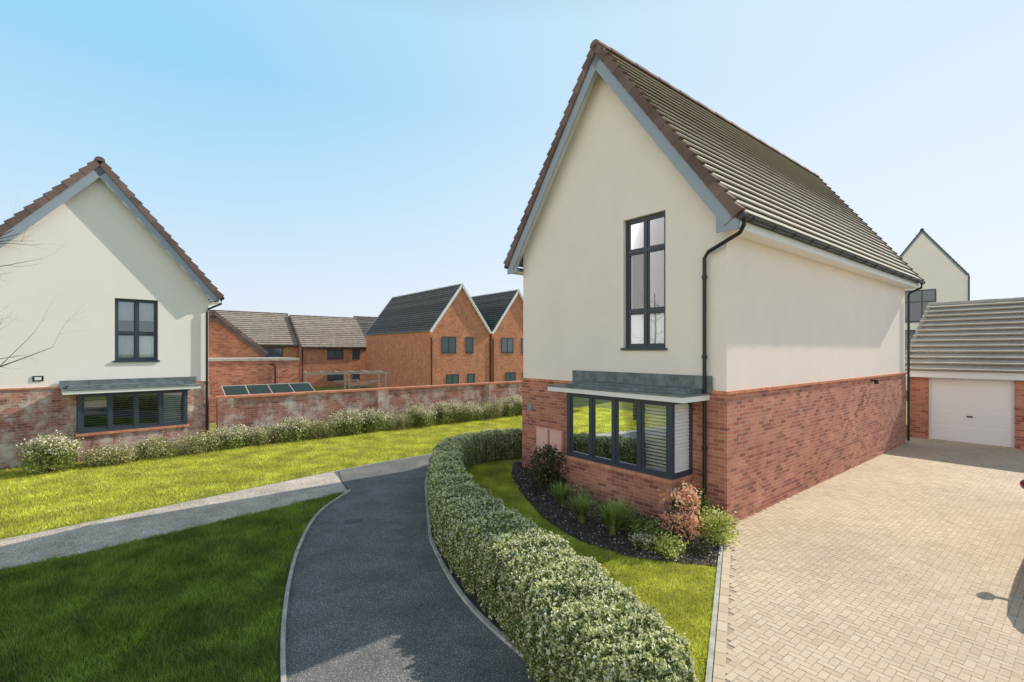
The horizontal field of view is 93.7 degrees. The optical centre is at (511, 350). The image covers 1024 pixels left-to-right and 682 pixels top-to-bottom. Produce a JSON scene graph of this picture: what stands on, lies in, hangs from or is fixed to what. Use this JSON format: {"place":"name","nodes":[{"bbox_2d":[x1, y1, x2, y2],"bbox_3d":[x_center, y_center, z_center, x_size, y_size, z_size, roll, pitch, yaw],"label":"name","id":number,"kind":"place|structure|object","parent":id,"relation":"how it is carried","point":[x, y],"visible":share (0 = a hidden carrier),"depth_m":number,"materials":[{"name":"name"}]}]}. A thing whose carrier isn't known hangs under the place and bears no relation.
{"place":"outdoors","nodes":[
{"label":"outdoors","id":0,"kind":"place"},
{"bbox_2d":[0,156,223,468],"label":"detached house","id":1,"kind":"structure","parent":0,"point":[126,359],"depth_m":13.47,"materials":[{"name":"paint"}]},
{"bbox_2d":[76,389,187,433],"bbox_3d":[-10.919,1.680,13.891,2.470,1.080,0.578,0,0,-45],"label":"bay window","id":2,"kind":"structure","parent":1,"relation":"in","point":[115,411],"depth_m":13.84,"materials":[{"name":"grey glass"}]},
{"bbox_2d":[113,298,159,361],"bbox_3d":[-11.197,-0.603,14.297,0.435,1.855,1.096,0,0,45],"label":"window","id":3,"kind":"structure","parent":1,"relation":"in","point":[136,320],"depth_m":14.26,"materials":[{"name":"grey glass"}]},
{"bbox_2d":[0,490,343,681],"bbox_3d":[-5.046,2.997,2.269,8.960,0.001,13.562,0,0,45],"label":"lawn","id":4,"kind":"structure","parent":0,"point":[277,669],"depth_m":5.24,"materials":[{"name":"green plant"}]},
{"bbox_2d":[0,472,346,568],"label":"path","id":5,"kind":"structure","parent":0,"point":[81,538],"depth_m":8.43,"materials":[{"name":"concrete"}]},
{"bbox_2d":[285,454,535,681],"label":"path","id":6,"kind":"structure","parent":0,"point":[374,596],"depth_m":5.69,"materials":[{"name":"grey asphalt"}]},
{"bbox_2d":[338,472,347,490],"bbox_3d":[-3.898,2.994,11.041,0.070,0.012,1.898,0,0,-26],"label":"path joint","id":7,"kind":"object","parent":6,"relation":"on","point":[342,481],"visible":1,"depth_m":10.99,"materials":[{"name":"grey concrete"}]},
{"bbox_2d":[344,518,362,523],"bbox_3d":[-2.780,2.989,8.430,0.320,0.005,0.200,0,0,-17],"label":"utility cover","id":8,"kind":"object","parent":6,"relation":"on","point":[353,521],"visible":1,"depth_m":8.41,"materials":[{"name":"grey metal"}]},
{"bbox_2d":[0,385,906,681],"bbox_3d":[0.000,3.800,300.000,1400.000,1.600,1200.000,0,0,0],"label":"ground","id":9,"kind":"structure","parent":0,"point":[502,461],"depth_m":9.83,"materials":[{"name":"green plant"}]},
{"bbox_2d":[0,196,93,404],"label":"bare tree","id":10,"kind":"object","parent":9,"relation":"on","point":[1,365],"visible":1,"depth_m":8.56,"materials":[{"name":"brown plant"}]},
{"bbox_2d":[15,430,85,476],"bbox_3d":[-11.481,2.508,11.970,1.295,1.036,1.315,0,0,-37],"label":"shrub","id":11,"kind":"object","parent":9,"relation":"on","point":[49,452],"visible":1,"depth_m":11.77,"materials":[{"name":"green plant"}]},
{"bbox_2d":[79,436,144,467],"bbox_3d":[-10.643,2.681,12.783,1.376,0.695,1.423,0,0,-37],"label":"shrub","id":12,"kind":"object","parent":9,"relation":"on","point":[100,456],"visible":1,"depth_m":12.58,"materials":[{"name":"green plant"}]},
{"bbox_2d":[130,431,184,459],"bbox_3d":[-9.994,2.659,13.576,1.408,0.740,1.388,0,0,19],"label":"shrub","id":13,"kind":"object","parent":9,"relation":"on","point":[151,446],"visible":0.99,"depth_m":13.40,"materials":[{"name":"green plant"}]},
{"bbox_2d":[9,492,344,567],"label":"kerb","id":14,"kind":"structure","parent":9,"relation":"on","point":[153,536],"depth_m":7.47,"materials":[{"name":"concrete"}]},
{"bbox_2d":[171,430,229,455],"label":"shrub","id":15,"kind":"object","parent":9,"relation":"on","point":[206,442],"visible":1,"depth_m":14.02,"materials":[{"name":"green plant"}]},
{"bbox_2d":[0,454,428,540],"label":"kerb","id":16,"kind":"structure","parent":9,"relation":"on","point":[191,501],"depth_m":9.40,"materials":[{"name":"concrete"}]},
{"bbox_2d":[212,422,255,449],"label":"shrub","id":17,"kind":"object","parent":9,"relation":"on","point":[236,436],"visible":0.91,"depth_m":14.78,"materials":[{"name":"green plant"}]},
{"bbox_2d":[208,310,268,357],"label":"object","id":18,"kind":"structure","parent":9,"relation":"on","point":[227,339],"depth_m":24.77,"materials":[{"name":"orange brick"}]},
{"bbox_2d":[208,310,298,357],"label":"terraced house","id":19,"kind":"structure","parent":9,"relation":"on","point":[273,334],"depth_m":60.22,"materials":[{"name":"grey tile"}]},
{"bbox_2d":[263,347,282,356],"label":"window","id":20,"kind":"structure","parent":19,"relation":"in","point":[273,351],"depth_m":59.10,"materials":[{"name":"grey glass"}]},
{"bbox_2d":[208,357,299,422],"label":"brick outbuilding","id":21,"kind":"structure","parent":9,"relation":"on","point":[247,371],"depth_m":21.86,"materials":[{"name":"brick"}]},
{"bbox_2d":[0,414,521,538],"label":"lawn grass","id":22,"kind":"structure","parent":9,"relation":"on","point":[365,438],"depth_m":11.77,"materials":[{"name":"green plant"}]},
{"bbox_2d":[244,423,285,445],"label":"shrub","id":23,"kind":"object","parent":9,"relation":"on","point":[262,436],"visible":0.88,"depth_m":15.43,"materials":[{"name":"green plant"}]},
{"bbox_2d":[221,382,314,395],"bbox_3d":[-8.783,2.114,17.460,3.000,1.772,0.928,0,0,-39],"label":"greenhouse","id":24,"kind":"object","parent":9,"relation":"on","point":[261,389],"visible":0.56,"depth_m":17.41,"materials":[{"name":"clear glass"}]},
{"bbox_2d":[273,414,314,442],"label":"shrub","id":25,"kind":"object","parent":9,"relation":"on","point":[296,428],"visible":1,"depth_m":15.93,"materials":[{"name":"green plant"}]},
{"bbox_2d":[280,490,350,681],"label":"kerb","id":26,"kind":"structure","parent":9,"relation":"on","point":[282,644],"depth_m":5.79,"materials":[{"name":"concrete"}]},
{"bbox_2d":[303,418,339,438],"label":"shrub","id":27,"kind":"object","parent":9,"relation":"on","point":[320,429],"visible":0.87,"depth_m":16.48,"materials":[{"name":"green plant"}]},
{"bbox_2d":[289,315,365,386],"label":"terraced house","id":28,"kind":"structure","parent":9,"relation":"on","point":[327,343],"depth_m":63.46,"materials":[{"name":"orange brick"}]},
{"bbox_2d":[327,349,343,358],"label":"window","id":29,"kind":"structure","parent":28,"relation":"in","point":[331,353],"depth_m":62.87,"materials":[{"name":"grey glass"}]},
{"bbox_2d":[327,374,343,380],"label":"window","id":30,"kind":"structure","parent":28,"relation":"in","point":[335,377],"depth_m":62.87,"materials":[{"name":"grey glass"}]},
{"bbox_2d":[352,350,359,358],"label":"window","id":31,"kind":"structure","parent":28,"relation":"in","point":[355,353],"depth_m":64.60,"materials":[{"name":"grey glass"}]},
{"bbox_2d":[352,372,359,379],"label":"window","id":32,"kind":"structure","parent":28,"relation":"in","point":[354,376],"depth_m":64.63,"materials":[{"name":"grey glass"}]},
{"bbox_2d":[303,370,388,389],"bbox_3d":[-10.068,2.985,29.038,4.700,3.530,2.800,0,0,-25],"label":"pergola","id":33,"kind":"object","parent":9,"relation":"on","point":[378,372],"visible":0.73,"depth_m":28.85,"materials":[{"name":"grey wood"}]},
{"bbox_2d":[326,407,368,436],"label":"shrub","id":34,"kind":"object","parent":9,"relation":"on","point":[354,422],"visible":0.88,"depth_m":17.08,"materials":[{"name":"green plant"}]},
{"bbox_2d":[334,379,382,388],"bbox_3d":[-8.300,3.069,26.000,1.860,2.962,1.860,0,0,25],"label":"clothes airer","id":35,"kind":"object","parent":9,"relation":"on","point":[346,382],"visible":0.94,"depth_m":25.96,"materials":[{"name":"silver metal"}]},
{"bbox_2d":[354,316,376,333],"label":"terraced house","id":36,"kind":"structure","parent":9,"relation":"on","point":[366,322],"depth_m":70.89,"materials":[{"name":"grey brick"}]},
{"bbox_2d":[215,381,521,439],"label":"garden wall","id":37,"kind":"structure","parent":9,"relation":"on","point":[250,410],"depth_m":18.01,"materials":[{"name":"brick"}]},
{"bbox_2d":[357,407,391,432],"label":"shrub","id":38,"kind":"object","parent":9,"relation":"on","point":[374,419],"visible":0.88,"depth_m":17.70,"materials":[{"name":"green plant"}]},
{"bbox_2d":[381,410,414,430],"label":"shrub","id":39,"kind":"object","parent":9,"relation":"on","point":[400,421],"visible":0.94,"depth_m":18.30,"materials":[{"name":"green plant"}]},
{"bbox_2d":[403,403,439,427],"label":"shrub","id":40,"kind":"object","parent":9,"relation":"on","point":[422,416],"visible":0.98,"depth_m":18.91,"materials":[{"name":"green plant"}]},
{"bbox_2d":[364,283,491,387],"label":"brick house","id":41,"kind":"structure","parent":9,"relation":"on","point":[438,336],"depth_m":53.45,"materials":[{"name":"brick"}]},
{"bbox_2d":[442,336,455,352],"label":"window","id":42,"kind":"structure","parent":41,"relation":"in","point":[448,343],"depth_m":51.35,"materials":[{"name":"grey glass"}]},
{"bbox_2d":[446,374,458,383],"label":"window","id":43,"kind":"structure","parent":41,"relation":"in","point":[450,378],"depth_m":51.64,"materials":[{"name":"grey glass"}]},
{"bbox_2d":[466,337,473,352],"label":"window","id":44,"kind":"structure","parent":41,"relation":"in","point":[469,340],"depth_m":53.08,"materials":[{"name":"grey glass"}]},
{"bbox_2d":[467,373,474,382],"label":"window","id":45,"kind":"structure","parent":41,"relation":"in","point":[470,377],"depth_m":53.23,"materials":[{"name":"grey glass"}]},
{"bbox_2d":[430,399,462,422],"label":"shrub","id":46,"kind":"object","parent":9,"relation":"on","point":[445,414],"visible":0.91,"depth_m":19.77,"materials":[{"name":"green plant"}]},
{"bbox_2d":[427,483,506,634],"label":"hedge soil","id":47,"kind":"structure","parent":9,"relation":"on","point":[476,604],"depth_m":5.83,"materials":[{"name":"brown soil"}]},
{"bbox_2d":[426,427,698,681],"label":"hedge","id":48,"kind":"object","parent":47,"relation":"on","point":[557,608],"visible":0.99,"depth_m":4.80,"materials":[{"name":"green plant"}]},
{"bbox_2d":[452,401,484,421],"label":"shrub","id":49,"kind":"object","parent":9,"relation":"on","point":[472,411],"visible":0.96,"depth_m":20.35,"materials":[{"name":"green plant"}]},
{"bbox_2d":[425,477,523,658],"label":"kerb","id":50,"kind":"structure","parent":9,"relation":"on","point":[495,630],"depth_m":5.80,"materials":[{"name":"concrete"}]},
{"bbox_2d":[475,397,504,419],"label":"shrub","id":51,"kind":"object","parent":9,"relation":"on","point":[489,412],"visible":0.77,"depth_m":21.16,"materials":[{"name":"green plant"}]},
{"bbox_2d":[471,289,522,381],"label":"brick house","id":52,"kind":"structure","parent":9,"relation":"on","point":[501,313],"depth_m":56.91,"materials":[{"name":"brick"}]},
{"bbox_2d":[501,338,513,352],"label":"window","id":53,"kind":"structure","parent":52,"relation":"in","point":[507,344],"depth_m":56.40,"materials":[{"name":"grey glass"}]},
{"bbox_2d":[505,372,515,380],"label":"window","id":54,"kind":"structure","parent":52,"relation":"in","point":[509,376],"depth_m":56.69,"materials":[{"name":"grey glass"}]},
{"bbox_2d":[521,338,522,352],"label":"window","id":55,"kind":"structure","parent":52,"relation":"in","point":[521,338],"depth_m":57.83,"materials":[{"name":"grey glass"}]},
{"bbox_2d":[495,394,521,415],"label":"shrub","id":56,"kind":"object","parent":9,"relation":"on","point":[510,408],"visible":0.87,"depth_m":22.08,"materials":[{"name":"green plant"}]},
{"bbox_2d":[467,461,716,681],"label":"lawn grass","id":57,"kind":"structure","parent":9,"relation":"on","point":[493,471],"depth_m":6.40,"materials":[{"name":"green plant"}]},
{"bbox_2d":[512,461,736,565],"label":"bark mulch","id":58,"kind":"object","parent":9,"relation":"on","point":[617,540],"visible":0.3,"depth_m":8.06,"materials":[{"name":"black soil"}]},
{"bbox_2d":[523,442,568,489],"bbox_3d":[0.700,2.496,10.310,0.986,1.056,1.025,0,0,-8],"label":"shrub","id":59,"kind":"object","parent":58,"relation":"on","point":[549,466],"visible":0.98,"depth_m":10.21,"materials":[{"name":"brown plant"}]},
{"bbox_2d":[544,479,578,507],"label":"strappy plant","id":60,"kind":"object","parent":58,"relation":"on","point":[560,493],"visible":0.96,"depth_m":9.17,"materials":[{"name":"green plant"}]},
{"bbox_2d":[564,491,599,523],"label":"strappy plant","id":61,"kind":"object","parent":58,"relation":"on","point":[581,507],"visible":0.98,"depth_m":8.32,"materials":[{"name":"green plant"}]},
{"bbox_2d":[568,482,595,506],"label":"shrub","id":62,"kind":"object","parent":58,"relation":"on","point":[582,493],"visible":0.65,"depth_m":9.21,"materials":[{"name":"green plant"}]},
{"bbox_2d":[588,495,632,535],"bbox_3d":[1.614,2.685,7.793,0.758,0.671,0.728,0,0,-32],"label":"strappy plant","id":63,"kind":"object","parent":58,"relation":"on","point":[612,516],"visible":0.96,"depth_m":7.76,"materials":[{"name":"green plant"}]},
{"bbox_2d":[611,498,646,534],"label":"shrub","id":64,"kind":"object","parent":58,"relation":"on","point":[625,526],"visible":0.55,"depth_m":8.01,"materials":[{"name":"green plant"}]},
{"bbox_2d":[628,529,656,552],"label":"shrub","id":65,"kind":"object","parent":58,"relation":"on","point":[647,542],"visible":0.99,"depth_m":7.21,"materials":[{"name":"green plant"}]},
{"bbox_2d":[627,515,668,540],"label":"shrub","id":66,"kind":"object","parent":58,"relation":"on","point":[651,529],"visible":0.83,"depth_m":7.57,"materials":[{"name":"green plant"}]},
{"bbox_2d":[650,530,693,560],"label":"shrub","id":67,"kind":"object","parent":58,"relation":"on","point":[664,544],"visible":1,"depth_m":7.02,"materials":[{"name":"green plant"}]},
{"bbox_2d":[656,481,704,540],"bbox_3d":[2.633,2.521,7.502,0.737,1.006,0.727,0,0,3],"label":"shrub","id":68,"kind":"object","parent":58,"relation":"on","point":[685,518],"visible":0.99,"depth_m":7.47,"materials":[{"name":"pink plant"}]},
{"bbox_2d":[670,482,717,530],"bbox_3d":[3.021,2.638,8.106,0.697,0.774,0.779,0,0,-18],"label":"shrub","id":69,"kind":"object","parent":58,"relation":"on","point":[702,502],"visible":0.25,"depth_m":8.08,"materials":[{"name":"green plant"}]},
{"bbox_2d":[690,535,713,557],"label":"shrub","id":70,"kind":"object","parent":58,"relation":"on","point":[700,549],"visible":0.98,"depth_m":7.03,"materials":[{"name":"green plant"}]},
{"bbox_2d":[692,503,746,546],"bbox_3d":[3.230,2.723,7.535,0.682,0.606,0.795,0,0,-33],"label":"shrub","id":71,"kind":"object","parent":58,"relation":"on","point":[718,525],"visible":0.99,"depth_m":7.43,"materials":[{"name":"green plant"}]},
{"bbox_2d":[503,39,924,523],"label":"detached house","id":72,"kind":"structure","parent":9,"relation":"on","point":[714,304],"depth_m":9.96,"materials":[{"name":"beige paint"}]},
{"bbox_2d":[567,392,691,479],"bbox_3d":[2.214,1.540,9.450,0.658,1.360,2.520,0,0,-39],"label":"bay window","id":73,"kind":"structure","parent":72,"relation":"in","point":[625,433],"depth_m":9.09,"materials":[{"name":"grey"}]},
{"bbox_2d":[620,211,666,349],"bbox_3d":[2.744,-1.353,9.628,0.435,2.675,1.070,0,0,-39],"label":"window","id":74,"kind":"structure","parent":72,"relation":"in","point":[645,236],"depth_m":9.74,"materials":[{"name":"grey glass"}]},
{"bbox_2d":[705,531,723,681],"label":"kerb","id":75,"kind":"structure","parent":9,"relation":"on","point":[709,669],"depth_m":5.26,"materials":[{"name":"concrete"}]},
{"bbox_2d":[900,228,969,389],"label":"white house","id":76,"kind":"structure","parent":9,"relation":"on","point":[936,267],"depth_m":35.69,"materials":[{"name":"paint"}]},
{"bbox_2d":[905,330,914,353],"bbox_3d":[30.424,-0.577,36.226,2.480,2.045,0.068,0,0,40],"label":"window","id":77,"kind":"structure","parent":76,"relation":"in","point":[912,332],"depth_m":36.56,"materials":[{"name":"grey"}]},
{"bbox_2d":[905,289,935,322],"bbox_3d":[30.424,-3.378,36.226,2.480,2.445,0.068,0,0,40],"label":"window","id":78,"kind":"structure","parent":76,"relation":"in","point":[919,300],"depth_m":36.11,"materials":[{"name":"grey glass"}]},
{"bbox_2d":[0,0,1023,316],"label":"sky","id":79,"kind":"structure","parent":0,"point":[332,158],"materials":[{"name":"blue"}]},
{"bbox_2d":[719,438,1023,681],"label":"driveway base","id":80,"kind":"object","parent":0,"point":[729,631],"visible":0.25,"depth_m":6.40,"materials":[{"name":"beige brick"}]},
{"bbox_2d":[713,531,731,681],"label":"driveway edge","id":81,"kind":"object","parent":80,"relation":"on","point":[719,660],"visible":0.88,"depth_m":5.30,"materials":[{"name":"beige concrete"}]},
{"bbox_2d":[725,437,1023,681],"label":"driveway","id":82,"kind":"structure","parent":0,"point":[835,590],"depth_m":6.39,"materials":[{"name":"beige brick"}]},
{"bbox_2d":[905,297,1023,449],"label":"garage","id":83,"kind":"structure","parent":0,"point":[966,371],"depth_m":16.02,"materials":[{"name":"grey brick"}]},
{"bbox_2d":[929,377,1013,447],"bbox_3d":[14.848,1.935,15.564,0.110,2.130,2.020,0,0,-39],"label":"garage door","id":84,"kind":"structure","parent":83,"relation":"in","point":[977,411],"depth_m":15.51,"materials":[{"name":"white paint"}]},
{"bbox_2d":[1020,479,1023,488],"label":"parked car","id":85,"kind":"object","parent":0,"point":[1022,483],"visible":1,"depth_m":6.77,"materials":[{"name":"red paint"}]}
]}

